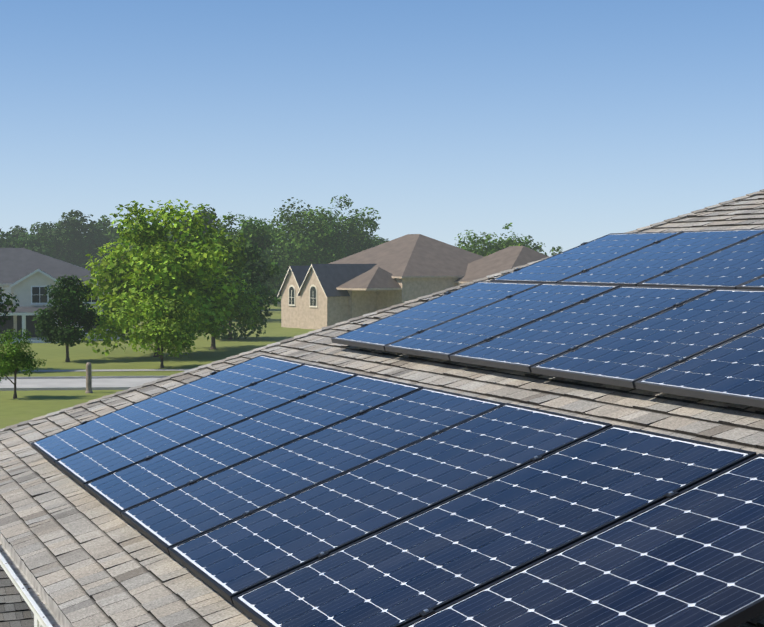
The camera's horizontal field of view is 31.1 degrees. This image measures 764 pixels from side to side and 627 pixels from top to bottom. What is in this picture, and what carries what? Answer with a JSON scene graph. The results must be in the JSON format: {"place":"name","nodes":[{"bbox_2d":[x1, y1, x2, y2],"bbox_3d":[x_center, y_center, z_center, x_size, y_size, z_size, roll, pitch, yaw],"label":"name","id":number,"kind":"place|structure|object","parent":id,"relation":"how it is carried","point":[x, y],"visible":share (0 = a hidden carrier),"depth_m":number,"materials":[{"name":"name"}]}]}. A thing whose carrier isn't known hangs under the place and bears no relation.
{"place":"outdoors","nodes":[
{"label":"outdoors","id":0,"kind":"place"},
{"bbox_2d":[0,565,33,626],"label":"garage roof shingles","id":1,"kind":"object","parent":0,"point":[11,594],"visible":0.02,"depth_m":14.83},
{"bbox_2d":[0,248,120,342],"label":"house","id":2,"kind":"structure","parent":0,"point":[27,276],"depth_m":123.17,"materials":[{"name":"stone"}]},
{"bbox_2d":[0,376,167,390],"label":"street","id":3,"kind":"structure","parent":0,"point":[74,383],"depth_m":81.44,"materials":[{"name":"grey asphalt"}]},
{"bbox_2d":[18,369,188,371],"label":"sidewalk path","id":4,"kind":"structure","parent":0,"point":[112,370],"depth_m":90.23,"materials":[{"name":"grey concrete"}]},
{"bbox_2d":[0,296,315,428],"bbox_3d":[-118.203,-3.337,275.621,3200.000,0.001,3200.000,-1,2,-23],"label":"ground","id":5,"kind":"structure","parent":0,"point":[26,405],"depth_m":98.70,"materials":[{"name":"green plant"}]},
{"bbox_2d":[0,289,19,331],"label":"dark tree","id":6,"kind":"object","parent":5,"relation":"on","point":[8,303],"visible":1,"depth_m":89.82,"materials":[{"name":"green plant"}]},
{"bbox_2d":[0,228,23,247],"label":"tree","id":7,"kind":"object","parent":5,"relation":"on","point":[9,246],"depth_m":218.49,"materials":[{"name":"green plant"}]},
{"bbox_2d":[0,329,46,398],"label":"young tree","id":8,"kind":"object","parent":5,"relation":"on","point":[12,359],"visible":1,"depth_m":71.69,"materials":[{"name":"green plant"}]},
{"bbox_2d":[0,231,55,257],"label":"tree","id":9,"kind":"object","parent":5,"relation":"on","point":[32,243],"visible":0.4,"depth_m":217.86,"materials":[{"name":"green plant"}]},
{"bbox_2d":[8,222,50,238],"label":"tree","id":10,"kind":"object","parent":5,"relation":"on","point":[16,230],"visible":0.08,"depth_m":243.46,"materials":[{"name":"green plant"}]},
{"bbox_2d":[40,221,77,233],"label":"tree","id":11,"kind":"object","parent":5,"relation":"on","point":[47,224],"visible":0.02,"depth_m":244.78,"materials":[{"name":"green plant"}]},
{"bbox_2d":[25,209,104,267],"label":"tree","id":12,"kind":"object","parent":5,"relation":"on","point":[61,239],"visible":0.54,"depth_m":230.18,"materials":[{"name":"green plant"}]},
{"bbox_2d":[32,274,99,361],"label":"oval tree","id":13,"kind":"object","parent":5,"relation":"on","point":[68,294],"visible":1,"depth_m":97.70,"materials":[{"name":"green plant"}]},
{"bbox_2d":[51,219,115,268],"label":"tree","id":14,"kind":"object","parent":5,"relation":"on","point":[99,227],"visible":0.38,"depth_m":231.97,"materials":[{"name":"green plant"}]},
{"bbox_2d":[85,362,92,392],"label":"bollard","id":15,"kind":"object","parent":5,"relation":"on","point":[88,378],"visible":1,"depth_m":75.04,"materials":[{"name":"grey concrete"}]},
{"bbox_2d":[89,215,111,268],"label":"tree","id":16,"kind":"object","parent":5,"relation":"on","point":[104,218],"visible":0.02,"depth_m":244.02,"materials":[{"name":"green plant"}]},
{"bbox_2d":[88,223,138,274],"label":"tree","id":17,"kind":"object","parent":5,"relation":"on","point":[113,237],"visible":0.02,"depth_m":229.79,"materials":[{"name":"green plant"}]},
{"bbox_2d":[107,297,202,367],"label":"tree","id":18,"kind":"object","parent":5,"relation":"on","point":[164,328],"visible":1,"depth_m":91.77,"materials":[{"name":"green plant"}]},
{"bbox_2d":[79,199,246,356],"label":"bright tree","id":19,"kind":"object","parent":5,"relation":"on","point":[157,267],"visible":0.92,"depth_m":101.71,"materials":[{"name":"green plant"}]},
{"bbox_2d":[168,207,227,243],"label":"tall tree","id":20,"kind":"object","parent":5,"relation":"on","point":[210,221],"visible":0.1,"depth_m":197.84,"materials":[{"name":"green plant"}]},
{"bbox_2d":[173,230,269,348],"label":"bright tree","id":21,"kind":"object","parent":5,"relation":"on","point":[242,307],"visible":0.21,"depth_m":111.88,"materials":[{"name":"green plant"}]},
{"bbox_2d":[197,212,285,291],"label":"tree","id":22,"kind":"object","parent":5,"relation":"on","point":[256,233],"visible":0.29,"depth_m":161.79,"materials":[{"name":"green plant"}]},
{"bbox_2d":[204,241,282,339],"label":"tree","id":23,"kind":"object","parent":5,"relation":"on","point":[249,271],"visible":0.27,"depth_m":126.27,"materials":[{"name":"green plant"}]},
{"bbox_2d":[253,197,350,295],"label":"tree","id":24,"kind":"object","parent":5,"relation":"on","point":[301,238],"visible":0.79,"depth_m":186.62,"materials":[{"name":"green plant"}]},
{"bbox_2d":[308,194,387,263],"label":"tree","id":25,"kind":"object","parent":5,"relation":"on","point":[356,232],"visible":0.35,"depth_m":197.93,"materials":[{"name":"green plant"}]},
{"bbox_2d":[454,223,531,256],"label":"tree","id":26,"kind":"object","parent":5,"relation":"on","point":[483,250],"visible":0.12,"depth_m":176.21,"materials":[{"name":"green plant"}]},
{"bbox_2d":[495,235,562,255],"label":"tree","id":27,"kind":"object","parent":5,"relation":"on","point":[537,248],"visible":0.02,"depth_m":191.34,"materials":[{"name":"green plant"}]},
{"bbox_2d":[0,330,758,626],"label":"house","id":28,"kind":"structure","parent":0,"point":[43,606],"depth_m":7.22,"materials":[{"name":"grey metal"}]},
{"bbox_2d":[0,189,763,626],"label":"roof shingles","id":29,"kind":"object","parent":28,"relation":"on","point":[82,553],"visible":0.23,"depth_m":7.71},
{"bbox_2d":[31,355,763,626],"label":"solar array","id":30,"kind":"object","parent":29,"relation":"on","point":[265,491],"visible":1,"depth_m":5.88,"materials":[{"name":"blue"}]},
{"bbox_2d":[490,228,763,289],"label":"solar array","id":31,"kind":"object","parent":29,"relation":"on","point":[726,259],"visible":0.94,"depth_m":9.81,"materials":[{"name":"blue"}]},
{"bbox_2d":[331,281,763,407],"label":"solar array","id":32,"kind":"object","parent":28,"relation":"on","point":[705,343],"visible":1,"depth_m":8.19,"materials":[{"name":"blue"}]},
{"bbox_2d":[372,237,388,243],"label":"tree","id":33,"kind":"object","parent":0,"point":[383,239],"depth_m":231.26,"materials":[{"name":"green plant"}]},
{"bbox_2d":[0,0,763,256],"label":"sky","id":34,"kind":"structure","parent":0,"point":[569,124],"materials":[{"name":"blue"}]},
{"bbox_2d":[277,234,548,329],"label":"house","id":35,"kind":"structure","parent":0,"point":[402,269],"depth_m":147.33,"materials":[{"name":"stucco"},{"name":"asphalt shingles"}]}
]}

